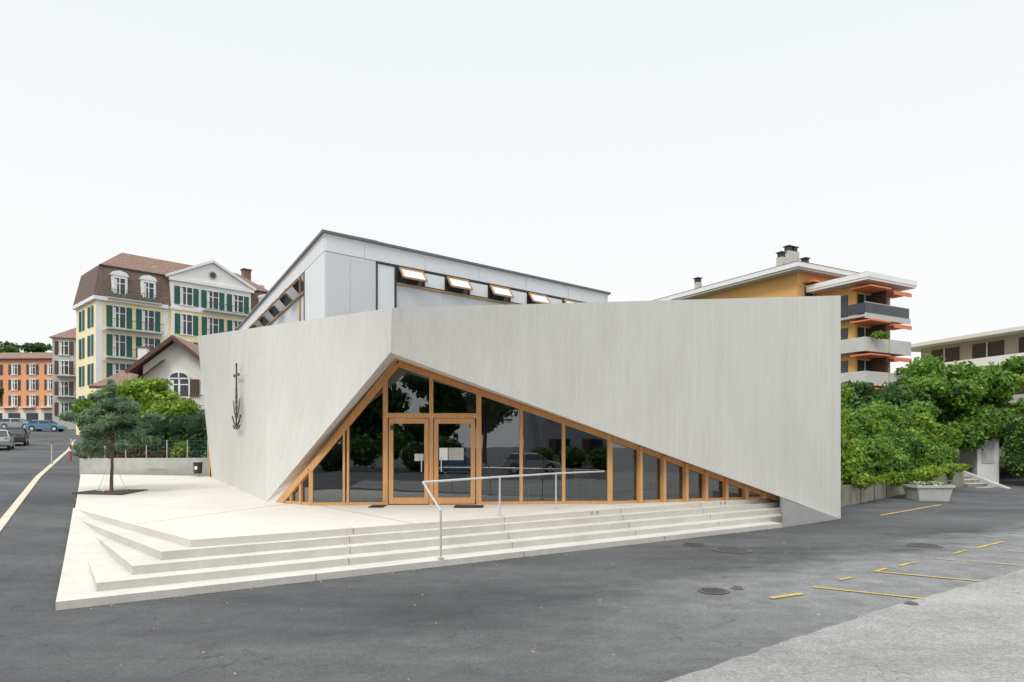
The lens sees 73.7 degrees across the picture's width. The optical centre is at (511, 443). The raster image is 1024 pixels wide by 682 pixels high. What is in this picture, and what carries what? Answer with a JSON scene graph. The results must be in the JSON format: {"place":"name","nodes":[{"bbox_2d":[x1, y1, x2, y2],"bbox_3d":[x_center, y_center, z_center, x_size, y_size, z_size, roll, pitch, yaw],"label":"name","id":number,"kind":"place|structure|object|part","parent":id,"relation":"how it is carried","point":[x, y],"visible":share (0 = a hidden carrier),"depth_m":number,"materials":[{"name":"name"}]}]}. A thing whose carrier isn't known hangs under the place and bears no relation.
{"place":"outdoors","nodes":[
{"label":"outdoors","id":0,"kind":"place"},
{"bbox_2d":[12,364,51,405],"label":"window glass","id":1,"kind":"object","parent":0,"point":[31,385],"visible":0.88,"depth_m":120.66,"materials":[{"name":"grey glass"}]},
{"bbox_2d":[0,427,1023,681],"bbox_3d":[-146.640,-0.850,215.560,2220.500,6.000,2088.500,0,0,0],"label":"ground","id":2,"kind":"structure","parent":0,"point":[640,613],"depth_m":9.08,"materials":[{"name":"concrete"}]},
{"bbox_2d":[0,387,3,401],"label":"street tree","id":3,"kind":"object","parent":2,"relation":"on","point":[1,392],"visible":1,"depth_m":104.41,"materials":[{"name":"green plant"}]},
{"bbox_2d":[0,430,15,449],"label":"parked car","id":4,"kind":"object","parent":2,"relation":"on","point":[6,438],"visible":0.94,"depth_m":49.86,"materials":[{"name":"silver metal"}]},
{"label":"windows","id":5,"kind":"part","parent":4,"relation":"part of","materials":[{"name":"grey glass"}]},
{"bbox_2d":[0,344,19,352],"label":"hill tree","id":6,"kind":"object","parent":2,"relation":"on","point":[8,349],"visible":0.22,"depth_m":139.09,"materials":[{"name":"green plant"}]},
{"bbox_2d":[0,341,22,348],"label":"hill tree","id":7,"kind":"object","parent":2,"relation":"on","point":[9,344],"visible":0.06,"depth_m":145.53,"materials":[{"name":"green plant"}]},
{"bbox_2d":[0,418,28,428],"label":"parked car","id":8,"kind":"object","parent":2,"relation":"on","point":[12,422],"visible":0.56,"depth_m":93.20,"materials":[{"name":"silver metal"}]},
{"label":"windows","id":9,"kind":"part","parent":8,"relation":"part of","materials":[{"name":"grey glass"}]},
{"bbox_2d":[2,427,29,444],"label":"parked car","id":10,"kind":"object","parent":2,"relation":"on","point":[21,434],"visible":0.54,"depth_m":55.66,"materials":[{"name":"metal"}]},
{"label":"windows","id":11,"kind":"part","parent":10,"relation":"part of","materials":[{"name":"grey glass"}]},
{"bbox_2d":[0,359,51,409],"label":"walls","id":12,"kind":"structure","parent":2,"relation":"on","point":[23,377],"depth_m":120.75,"materials":[{"name":"orange paint"}]},
{"bbox_2d":[0,352,51,358],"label":"roof","id":13,"kind":"structure","parent":12,"relation":"on","point":[28,355],"depth_m":123.12,"materials":[{"name":"tile"}]},
{"bbox_2d":[0,410,51,419],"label":"shopfront band","id":14,"kind":"object","parent":12,"relation":"attached to","point":[23,414],"depth_m":120.67,"materials":[{"name":"white paint"}]},
{"bbox_2d":[0,413,51,421],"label":"shop windows","id":15,"kind":"structure","parent":14,"relation":"attached to","point":[34,416],"depth_m":120.57,"materials":[{"name":"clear glass"}]},
{"bbox_2d":[0,358,51,359],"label":"eaves","id":16,"kind":"object","parent":12,"relation":"on","point":[25,358],"depth_m":120.35,"materials":[{"name":"brown wood"}]},
{"bbox_2d":[0,407,51,407],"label":"balcony","id":17,"kind":"structure","parent":12,"relation":"attached to","point":[25,407],"depth_m":119.85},
{"bbox_2d":[11,364,51,405],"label":"window frames","id":18,"kind":"structure","parent":12,"relation":"attached to","point":[29,384],"depth_m":120.61,"materials":[{"name":"white paint"}]},
{"bbox_2d":[0,364,46,405],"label":"shutters","id":19,"kind":"object","parent":18,"relation":"attached to","point":[27,396],"visible":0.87,"depth_m":120.63,"materials":[{"name":"brown wood"}]},
{"bbox_2d":[0,365,46,404],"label":"shutter slats","id":20,"kind":"object","parent":19,"relation":"attached to","point":[27,386],"visible":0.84,"depth_m":120.61,"materials":[{"name":"brown wood"}]},
{"bbox_2d":[12,365,48,405],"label":"curtains","id":21,"kind":"object","parent":18,"relation":"attached to","point":[30,385],"visible":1,"depth_m":120.66,"materials":[{"name":"white fabric"}]},
{"bbox_2d":[14,364,51,405],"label":"glazing bars","id":22,"kind":"object","parent":18,"relation":"attached to","point":[50,367],"visible":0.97,"depth_m":120.62,"materials":[{"name":"white paint"}]},
{"bbox_2d":[19,342,51,352],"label":"hill tree","id":23,"kind":"object","parent":2,"relation":"on","point":[34,347],"visible":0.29,"depth_m":149.03,"materials":[{"name":"green plant"}]},
{"bbox_2d":[0,439,75,531],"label":"road marking","id":24,"kind":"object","parent":2,"relation":"on","point":[10,512],"depth_m":19.16,"materials":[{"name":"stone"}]},
{"bbox_2d":[51,443,52,463],"bbox_3d":[-21.900,0.470,32.500,0.089,1.040,0.089,0,0,0],"label":"street post","id":25,"kind":"object","parent":24,"relation":"on","point":[51,453],"visible":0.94,"depth_m":32.47,"materials":[{"name":"silver metal"}]},
{"bbox_2d":[25,420,66,431],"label":"parked car","id":26,"kind":"object","parent":2,"relation":"on","point":[36,425],"visible":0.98,"depth_m":87.26,"materials":[{"name":"blue paint"}]},
{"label":"windows","id":27,"kind":"part","parent":26,"relation":"part of","materials":[{"name":"grey glass"}]},
{"bbox_2d":[49,328,75,428],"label":"stone townhouse","id":28,"kind":"structure","parent":2,"relation":"on","point":[63,369],"depth_m":98.33,"materials":[{"name":"paint"}]},
{"bbox_2d":[60,341,67,412],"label":"window glass","id":29,"kind":"structure","parent":28,"relation":"in","point":[66,343],"depth_m":98.40,"materials":[{"name":"grey glass"}]},
{"bbox_2d":[59,340,68,414],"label":"window frames","id":30,"kind":"structure","parent":28,"relation":"in","point":[59,340],"depth_m":98.28,"materials":[{"name":"white paint"}]},
{"bbox_2d":[69,445,71,460],"bbox_3d":[-23.600,0.477,36.500,0.109,0.840,0.109,0,0,0],"label":"bollard","id":31,"kind":"object","parent":2,"relation":"on","point":[70,450],"visible":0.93,"depth_m":36.46,"materials":[{"name":"red plastic"}]},
{"bbox_2d":[71,398,97,431],"bbox_3d":[-20.827,-0.830,35.044,3.601,3.767,2.423,0,0,0],"label":"garden tree","id":32,"kind":"object","parent":2,"relation":"on","point":[79,406],"visible":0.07,"depth_m":34.65,"materials":[{"name":"green plant"}]},
{"bbox_2d":[99,438,132,457],"bbox_3d":[-18.122,0.452,31.514,1.700,2.193,5.085,0,0,-30],"label":"hedge row","id":33,"kind":"object","parent":2,"relation":"on","point":[109,448],"visible":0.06,"depth_m":29.47,"materials":[{"name":"green plant"}]},
{"bbox_2d":[80,458,207,475],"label":"wall","id":34,"kind":"structure","parent":2,"relation":"on","point":[173,466],"depth_m":25.39,"materials":[{"name":"concrete"}]},
{"bbox_2d":[114,447,173,457],"bbox_3d":[-14.674,0.567,27.676,2.712,0.872,0.794,0,0,-9],"label":"russet shrub","id":35,"kind":"object","parent":2,"relation":"on","point":[132,455],"visible":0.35,"depth_m":27.49,"materials":[{"name":"brown plant"}]},
{"bbox_2d":[83,440,207,457],"bbox_3d":[-13.300,0.600,26.320,6.075,1.500,0.044,0,0,-6],"label":"wire fence","id":36,"kind":"object","parent":2,"relation":"on","point":[167,451],"visible":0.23,"depth_m":26.31,"materials":[{"name":"silver metal"}]},
{"bbox_2d":[89,335,204,414],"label":"gabled villa","id":37,"kind":"object","parent":2,"relation":"on","point":[174,360],"visible":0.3,"depth_m":45.36,"materials":[{"name":"paint"}]},
{"bbox_2d":[170,379,187,394],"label":"window glass","id":38,"kind":"structure","parent":37,"relation":"in","point":[183,388],"depth_m":45.39,"materials":[{"name":"grey glass"}]},
{"bbox_2d":[168,377,189,394],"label":"window frames","id":39,"kind":"structure","parent":37,"relation":"in","point":[169,378],"depth_m":45.38,"materials":[{"name":"white paint"}]},
{"bbox_2d":[91,374,202,422],"bbox_3d":[-16.379,-0.986,30.465,5.192,4.278,3.083,0,0,0],"label":"garden tree","id":40,"kind":"object","parent":2,"relation":"on","point":[156,395],"visible":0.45,"depth_m":30.11,"materials":[{"name":"green plant"}]},
{"bbox_2d":[129,409,207,457],"bbox_3d":[-12.560,-0.086,29.603,8.326,2.853,1.540,0,0,0],"label":"clipped hedge","id":41,"kind":"object","parent":2,"relation":"on","point":[184,427],"visible":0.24,"depth_m":29.11,"materials":[{"name":"green plant"}]},
{"bbox_2d":[72,253,267,434],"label":"cream hotel","id":42,"kind":"structure","parent":2,"relation":"on","point":[124,305],"depth_m":79.25,"materials":[{"name":"white paint"}]},
{"bbox_2d":[81,307,91,399],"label":"side windows","id":43,"kind":"structure","parent":42,"relation":"in","point":[89,307],"depth_m":76.64,"materials":[{"name":"black glass"}]},
{"bbox_2d":[114,278,242,372],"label":"window glass","id":44,"kind":"structure","parent":42,"relation":"in","point":[122,287],"depth_m":79.09,"materials":[{"name":"grey glass"}]},
{"bbox_2d":[112,276,260,374],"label":"window frames","id":45,"kind":"structure","parent":42,"relation":"in","point":[113,334],"depth_m":78.83,"materials":[{"name":"white paint"}]},
{"bbox_2d":[170,441,206,457],"bbox_3d":[-12.613,0.461,27.259,1.999,1.300,0.777,0,0,-6],"label":"garden shrub","id":46,"kind":"object","parent":2,"relation":"on","point":[182,448],"visible":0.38,"depth_m":27.07,"materials":[{"name":"green plant"}]},
{"bbox_2d":[56,474,838,609],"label":"terrace steps","id":47,"kind":"structure","parent":2,"relation":"on","point":[164,536],"depth_m":13.25,"materials":[{"name":"concrete"}]},
{"bbox_2d":[72,489,147,493],"bbox_3d":[-11.500,1.373,19.600,1.380,0.050,1.380,0,0,0],"label":"tree grate","id":48,"kind":"object","parent":47,"relation":"on","point":[121,491],"visible":0.9,"depth_m":19.46,"materials":[{"name":"metal"}]},
{"bbox_2d":[57,378,165,490],"bbox_3d":[-11.595,-0.214,19.911,2.696,3.390,2.756,0,0,27],"label":"pine tree","id":49,"kind":"object","parent":48,"relation":"in","point":[102,425],"visible":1,"depth_m":19.34,"materials":[{"name":"green plant"}]},
{"bbox_2d":[98,459,126,491],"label":"tree stakes","id":50,"kind":"object","parent":48,"relation":"on","point":[107,474],"visible":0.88,"depth_m":19.59,"materials":[{"name":"silver metal"}]},
{"bbox_2d":[193,461,202,475],"bbox_3d":[-11.550,0.915,25.100,0.336,0.550,0.336,0,0,0],"label":"waste bin","id":51,"kind":"object","parent":47,"relation":"on","point":[197,467],"visible":1,"depth_m":24.98,"materials":[{"name":"metal"}]},
{"bbox_2d":[368,505,386,507],"bbox_3d":[-3.275,1.516,16.650,0.350,0.018,0.600,0,0,0],"label":"door mat","id":52,"kind":"object","parent":47,"relation":"on","point":[376,506],"depth_m":16.47,"materials":[{"name":"rubber"}]},
{"bbox_2d":[453,505,483,507],"bbox_3d":[-1.050,1.516,16.600,0.700,0.018,0.600,0,0,0],"label":"door mat","id":53,"kind":"object","parent":47,"relation":"on","point":[468,506],"depth_m":16.42,"materials":[{"name":"rubber"}]},
{"bbox_2d":[422,470,604,558],"bbox_3d":[0.092,1.359,14.898,1.106,1.381,6.328,0,0,35],"label":"handrail","id":54,"kind":"object","parent":47,"relation":"on","point":[440,515],"visible":0.98,"depth_m":14.26,"materials":[{"name":"silver metal"}]},
{"bbox_2d":[197,229,840,518],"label":"modern church","id":55,"kind":"structure","parent":2,"relation":"on","point":[354,357],"depth_m":18.46,"materials":[{"name":"concrete"}]},
{"bbox_2d":[232,363,240,428],"bbox_3d":[-8.413,-1.469,20.879,0.106,2.058,1.054,0,0,-34],"label":"cross emblem","id":56,"kind":"object","parent":55,"relation":"attached to","point":[236,403],"visible":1,"depth_m":20.93,"materials":[{"name":"brown metal"}]},
{"bbox_2d":[523,468,543,499],"bbox_3d":[0.593,1.108,18.824,0.463,0.853,0.513,0,0,-17],"label":"steel chair","id":57,"kind":"object","parent":55,"relation":"on","point":[530,471],"visible":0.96,"depth_m":18.99,"materials":[{"name":"silver metal"}]},
{"bbox_2d":[531,467,552,495],"bbox_3d":[0.879,1.108,20.213,0.513,0.853,0.463,0,0,33],"label":"steel chair","id":58,"kind":"object","parent":55,"relation":"on","point":[539,480],"visible":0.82,"depth_m":20.16,"materials":[{"name":"silver metal"}]},
{"bbox_2d":[549,468,567,499],"bbox_3d":[1.305,1.108,19.024,0.463,0.853,0.513,0,0,11],"label":"steel chair","id":59,"kind":"object","parent":55,"relation":"on","point":[556,470],"visible":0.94,"depth_m":19.20,"materials":[{"name":"silver metal"}]},
{"bbox_2d":[574,468,591,498],"bbox_3d":[1.994,1.108,19.176,0.463,0.853,0.513,0,0,14],"label":"steel chair","id":60,"kind":"object","parent":55,"relation":"on","point":[581,474],"visible":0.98,"depth_m":18.97,"materials":[{"name":"silver metal"}]},
{"bbox_2d":[632,467,654,495],"bbox_3d":[3.888,1.108,20.222,0.463,0.853,0.513,0,0,-29],"label":"steel chair","id":61,"kind":"object","parent":55,"relation":"on","point":[633,472],"visible":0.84,"depth_m":20.32,"materials":[{"name":"silver metal"}]},
{"bbox_2d":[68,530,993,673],"bbox_3d":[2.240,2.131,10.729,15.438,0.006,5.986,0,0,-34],"label":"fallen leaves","id":62,"kind":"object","parent":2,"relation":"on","point":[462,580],"visible":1,"depth_m":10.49,"materials":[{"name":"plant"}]},
{"bbox_2d":[682,543,705,545],"bbox_3d":[3.870,2.135,14.500,0.493,0.011,0.493,0,0,0],"label":"manhole cover","id":63,"kind":"object","parent":2,"relation":"on","point":[693,544],"visible":1,"depth_m":14.44,"materials":[{"name":"metal"}]},
{"bbox_2d":[698,587,728,593],"bbox_3d":[2.930,2.135,9.940,0.448,0.011,0.448,0,0,0],"label":"manhole cover","id":64,"kind":"object","parent":2,"relation":"on","point":[709,590],"visible":1,"depth_m":9.93,"materials":[{"name":"metal"}]},
{"bbox_2d":[712,547,753,552],"bbox_3d":[4.460,2.135,13.800,0.806,0.011,0.806,0,0,0],"label":"manhole cover","id":65,"kind":"object","parent":2,"relation":"on","point":[734,549],"visible":1,"depth_m":13.79,"materials":[{"name":"metal"}]},
{"bbox_2d":[730,586,743,588],"bbox_3d":[3.350,2.135,10.150,0.202,0.011,0.202,0,0,0],"label":"valve cover","id":66,"kind":"object","parent":2,"relation":"on","point":[736,587],"visible":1,"depth_m":10.12,"materials":[{"name":"metal"}]},
{"bbox_2d":[652,245,916,397],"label":"ochre apartment block","id":67,"kind":"structure","parent":2,"relation":"on","point":[867,309],"depth_m":60.48,"materials":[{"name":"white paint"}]},
{"bbox_2d":[804,287,815,295],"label":"windows","id":68,"kind":"structure","parent":67,"relation":"in","point":[805,294],"depth_m":62.57,"materials":[{"name":"black glass"}]},
{"bbox_2d":[841,295,847,372],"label":"side doors","id":69,"kind":"structure","parent":67,"relation":"in","point":[844,299],"depth_m":60.57,"materials":[{"name":"black glass"}]},
{"bbox_2d":[857,294,887,397],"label":"balcony doors","id":70,"kind":"structure","parent":67,"relation":"in","point":[860,298],"depth_m":60.18,"materials":[{"name":"black glass"}]},
{"bbox_2d":[870,330,889,338],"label":"balcony plants","id":71,"kind":"object","parent":67,"relation":"on","point":[882,334],"visible":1,"depth_m":57.92,"materials":[{"name":"green plant"}]},
{"bbox_2d":[894,366,910,374],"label":"balcony plants","id":72,"kind":"object","parent":67,"relation":"on","point":[900,369],"visible":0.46,"depth_m":59.64,"materials":[{"name":"green plant"}]},
{"bbox_2d":[769,593,802,598],"bbox_3d":[3.870,2.138,9.624,0.631,0.001,0.113,0,0,-27],"label":"parking line","id":73,"kind":"object","parent":2,"relation":"on","point":[779,596],"visible":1,"depth_m":9.62,"materials":[{"name":"yellow paint"}]},
{"bbox_2d":[841,481,842,507],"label":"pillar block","id":74,"kind":"structure","parent":2,"relation":"on","point":[841,494],"depth_m":22.10,"materials":[{"name":"beige concrete"}]},
{"bbox_2d":[665,569,1023,681],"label":"worn asphalt","id":75,"kind":"structure","parent":2,"relation":"on","point":[973,632],"depth_m":7.19,"materials":[{"name":"grey asphalt"}]},
{"bbox_2d":[903,601,917,604],"bbox_3d":[5.350,2.131,9.150,0.179,0.011,0.179,0,0,0],"label":"valve cover","id":76,"kind":"object","parent":75,"relation":"on","point":[910,602],"visible":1,"depth_m":9.14,"materials":[{"name":"metal"}]},
{"bbox_2d":[813,586,923,598],"bbox_3d":[5.100,2.138,9.830,1.431,0.001,0.095,0,0,33],"label":"parking line","id":77,"kind":"object","parent":2,"relation":"on","point":[869,592],"visible":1,"depth_m":9.82,"materials":[{"name":"yellow paint"}]},
{"bbox_2d":[843,471,962,505],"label":"wall","id":78,"kind":"structure","parent":2,"relation":"on","point":[851,494],"depth_m":24.97,"materials":[{"name":"concrete"}]},
{"bbox_2d":[860,483,886,502],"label":"wall joints","id":79,"kind":"object","parent":78,"relation":"in","point":[874,492],"depth_m":24.68,"materials":[{"name":"grey concrete"}]},
{"bbox_2d":[851,462,970,489],"bbox_3d":[16.081,1.210,26.908,12.077,0.848,0.697,0,0,-42],"label":"hanging ivy","id":80,"kind":"object","parent":78,"relation":"attached to","point":[918,474],"visible":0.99,"depth_m":25.55,"materials":[{"name":"green plant"}]},
{"bbox_2d":[882,505,938,514],"bbox_3d":[12.925,2.121,22.025,5.038,0.026,0.126,0,0,-40],"label":"parking line","id":81,"kind":"object","parent":2,"relation":"on","point":[908,510],"visible":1,"depth_m":21.75,"materials":[{"name":"yellow paint"}]},
{"bbox_2d":[906,543,942,547],"bbox_3d":[8.700,2.135,14.400,0.672,0.011,0.672,0,0,0],"label":"manhole cover","id":82,"kind":"object","parent":2,"relation":"on","point":[927,545],"visible":1,"depth_m":14.32,"materials":[{"name":"metal"}]},
{"bbox_2d":[874,571,978,580],"bbox_3d":[6.690,2.138,11.050,1.470,0.001,0.090,0,0,34],"label":"parking line","id":83,"kind":"object","parent":2,"relation":"on","point":[928,576],"visible":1,"depth_m":11.00,"materials":[{"name":"yellow paint"}]},
{"bbox_2d":[901,481,954,500],"bbox_3d":[15.350,1.748,25.200,1.440,0.803,0.920,0,0,-4],"label":"flower planter","id":84,"kind":"object","parent":2,"relation":"on","point":[930,491],"visible":1,"depth_m":24.83,"materials":[{"name":"concrete"}]},
{"bbox_2d":[935,558,1014,564],"bbox_3d":[8.500,2.138,12.350,1.442,0.001,0.068,0,0,34],"label":"parking line","id":85,"kind":"object","parent":2,"relation":"on","point":[975,561],"visible":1,"depth_m":12.41,"materials":[{"name":"yellow paint"}]},
{"bbox_2d":[959,430,998,482],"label":"wall","id":86,"kind":"structure","parent":2,"relation":"on","point":[984,463],"depth_m":33.55,"materials":[{"name":"white paint"}]},
{"bbox_2d":[982,439,993,462],"bbox_3d":[23.371,0.350,33.535,0.550,1.200,0.030,0,0,6],"label":"door","id":87,"kind":"structure","parent":86,"relation":"in","point":[988,452],"depth_m":33.52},
{"bbox_2d":[963,470,1008,487],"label":"garden steps","id":88,"kind":"structure","parent":2,"relation":"on","point":[971,480],"depth_m":31.84,"materials":[{"name":"concrete"}]},
{"bbox_2d":[974,541,1002,547],"bbox_3d":[10.150,2.138,14.491,1.628,0.001,0.102,0,0,-37],"label":"parking line","id":89,"kind":"object","parent":2,"relation":"on","point":[988,544],"visible":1,"depth_m":14.36,"materials":[{"name":"yellow paint"}]},
{"bbox_2d":[999,412,1023,478],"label":"boxed hedge","id":90,"kind":"object","parent":2,"relation":"on","point":[1013,445],"visible":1,"depth_m":32.38,"materials":[{"name":"green plant"}]},
{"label":"walls","id":91,"kind":"object","parent":2,"relation":"on","visible":0},
{"bbox_2d":[902,353,1023,368],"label":"terrace parapet","id":92,"kind":"structure","parent":91,"relation":"on","point":[986,360],"depth_m":63.31,"materials":[{"name":"white concrete"}]},
{"bbox_2d":[921,333,1023,359],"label":"storey","id":93,"kind":"object","parent":91,"relation":"on","point":[1011,344],"visible":0.2,"depth_m":65.92,"materials":[{"name":"grey paint"}]},
{"bbox_2d":[911,326,1023,351],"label":"roof slab","id":94,"kind":"structure","parent":93,"relation":"on","point":[916,347],"depth_m":65.48,"materials":[{"name":"white concrete"}]},
{"bbox_2d":[931,337,1023,362],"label":"windows","id":95,"kind":"structure","parent":93,"relation":"attached to","point":[995,348],"depth_m":65.54,"materials":[{"name":"brown glass"}]},
{"bbox_2d":[1009,394,1023,403],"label":"balcony fronts","id":96,"kind":"object","parent":91,"relation":"attached to","point":[1016,397],"visible":0.04,"depth_m":60.13,"materials":[{"name":"beige concrete"}]},
{"bbox_2d":[0,0,1023,372],"label":"sky","id":97,"kind":"structure","parent":0,"point":[631,150],"materials":[{"name":"white"}]},
{"bbox_2d":[954,447,1004,464],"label":"garden bank","id":98,"kind":"structure","parent":0,"point":[1001,455],"depth_m":41.01,"materials":[{"name":"green plant"}]},
{"bbox_2d":[841,397,864,484],"bbox_3d":[11.422,-0.163,23.915,2.185,4.241,1.819,0,0,0],"label":"conifer hedge","id":99,"kind":"object","parent":98,"relation":"on","point":[849,463],"visible":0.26,"depth_m":23.37,"materials":[{"name":"green plant"}]},
{"bbox_2d":[841,379,919,408],"bbox_3d":[19.314,-1.091,35.529,5.570,4.892,5.506,0,0,0],"label":"deciduous tree","id":100,"kind":"object","parent":98,"relation":"on","point":[894,393],"visible":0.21,"depth_m":34.59,"materials":[{"name":"green plant"}]},
{"bbox_2d":[846,406,960,483],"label":"ivy bank","id":101,"kind":"structure","parent":98,"relation":"on","point":[888,450],"depth_m":28.16,"materials":[{"name":"green plant"}]},
{"bbox_2d":[871,410,963,448],"bbox_3d":[17.977,-0.479,30.702,8.958,2.101,1.124,0,0,-36],"label":"flowering shrub","id":102,"kind":"object","parent":98,"relation":"on","point":[954,439],"visible":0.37,"depth_m":31.71,"materials":[{"name":"green plant"}]},
{"bbox_2d":[841,365,1021,453],"bbox_3d":[19.326,-1.691,32.856,16.110,5.034,3.692,0,0,-23],"label":"shrub border","id":103,"kind":"object","parent":98,"relation":"on","point":[978,426],"visible":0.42,"depth_m":33.59,"materials":[{"name":"green plant"}]},
{"bbox_2d":[898,354,1023,422],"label":"deciduous tree","id":104,"kind":"object","parent":98,"relation":"on","point":[927,365],"visible":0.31,"depth_m":34.88,"materials":[{"name":"green plant"}]},
{"bbox_2d":[975,355,1023,468],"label":"deciduous tree","id":105,"kind":"object","parent":98,"relation":"on","point":[1015,364],"visible":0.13,"depth_m":35.42,"materials":[{"name":"green plant"}]},
{"bbox_2d":[1016,373,1023,401],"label":"deciduous tree","id":106,"kind":"object","parent":98,"relation":"on","point":[1021,383],"visible":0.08,"depth_m":38.47,"materials":[{"name":"green plant"}]}
]}

